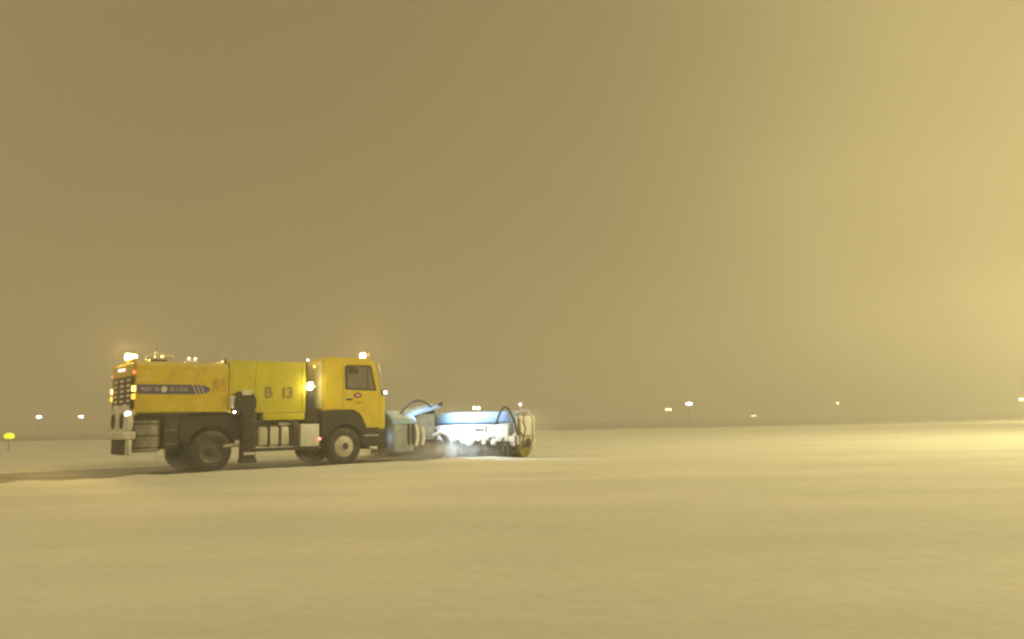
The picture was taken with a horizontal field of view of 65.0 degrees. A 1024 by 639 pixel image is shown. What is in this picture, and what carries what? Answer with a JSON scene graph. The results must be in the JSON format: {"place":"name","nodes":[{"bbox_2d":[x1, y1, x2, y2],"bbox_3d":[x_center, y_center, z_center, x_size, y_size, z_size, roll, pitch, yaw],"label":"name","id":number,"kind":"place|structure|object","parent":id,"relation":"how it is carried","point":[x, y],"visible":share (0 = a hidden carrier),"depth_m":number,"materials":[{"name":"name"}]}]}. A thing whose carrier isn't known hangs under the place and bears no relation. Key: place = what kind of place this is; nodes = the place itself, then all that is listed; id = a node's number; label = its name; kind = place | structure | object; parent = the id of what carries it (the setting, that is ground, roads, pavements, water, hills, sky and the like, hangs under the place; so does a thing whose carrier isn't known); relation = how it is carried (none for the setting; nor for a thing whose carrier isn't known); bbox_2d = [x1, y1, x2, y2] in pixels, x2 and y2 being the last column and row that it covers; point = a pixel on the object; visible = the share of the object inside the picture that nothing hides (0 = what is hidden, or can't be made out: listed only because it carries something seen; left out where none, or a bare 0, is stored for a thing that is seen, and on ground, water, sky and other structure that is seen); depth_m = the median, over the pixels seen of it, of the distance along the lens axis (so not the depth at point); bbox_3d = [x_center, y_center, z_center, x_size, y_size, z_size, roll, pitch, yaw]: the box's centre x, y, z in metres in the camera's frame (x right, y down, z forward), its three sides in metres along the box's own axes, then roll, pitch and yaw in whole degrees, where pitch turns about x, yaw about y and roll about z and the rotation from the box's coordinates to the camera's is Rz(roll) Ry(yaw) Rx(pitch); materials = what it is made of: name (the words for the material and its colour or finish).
{"place":"outdoors","nodes":[
{"label":"outdoors","id":0,"kind":"place"},
{"bbox_2d":[0,421,1023,638],"bbox_3d":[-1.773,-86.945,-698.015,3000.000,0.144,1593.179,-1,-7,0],"label":"snow field","id":1,"kind":"structure","parent":0,"point":[884,531],"depth_m":7.62,"materials":[{"name":"white snow"}]},
{"bbox_2d":[4,433,14,451],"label":"taxiway light","id":2,"kind":"object","parent":1,"relation":"on","point":[9,436],"visible":0.92,"depth_m":45.46,"materials":[{"name":"glass"}]},
{"bbox_2d":[0,456,325,473],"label":"snow bank","id":3,"kind":"structure","parent":1,"relation":"on","point":[91,467],"depth_m":23.73,"materials":[{"name":"white snow"}]},
{"bbox_2d":[0,455,456,482],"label":"swept track","id":4,"kind":"structure","parent":1,"relation":"on","point":[84,474],"depth_m":22.19,"materials":[{"name":"grey asphalt"}]},
{"bbox_2d":[107,345,386,471],"bbox_3d":[-7.298,2.509,22.665,7.330,3.314,2.820,5,-9,-39],"label":"sweeper truck","id":5,"kind":"object","parent":4,"relation":"on","point":[194,415],"visible":1,"depth_m":21.30,"materials":[{"name":"metal"}]},
{"bbox_2d":[370,400,534,458],"bbox_3d":[-2.638,3.534,25.689,6.144,1.914,3.833,-6,-8,31],"label":"front sweeper","id":6,"kind":"object","parent":5,"relation":"attached to","point":[424,430],"visible":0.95,"depth_m":25.32,"materials":[{"name":"metal"}]},
{"bbox_2d":[0,456,532,489],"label":"snow bank","id":7,"kind":"structure","parent":1,"relation":"on","point":[44,484],"depth_m":19.39,"materials":[{"name":"white snow"}]},
{"bbox_2d":[0,411,1023,441],"bbox_3d":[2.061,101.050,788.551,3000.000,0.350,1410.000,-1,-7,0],"label":"runway","id":8,"kind":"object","parent":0,"point":[673,423],"depth_m":192.71,"materials":[{"name":"white snow"}]},
{"bbox_2d":[0,0,1023,431],"label":"sky","id":9,"kind":"structure","parent":0,"point":[563,210],"materials":[{"name":"beige"}]}
]}

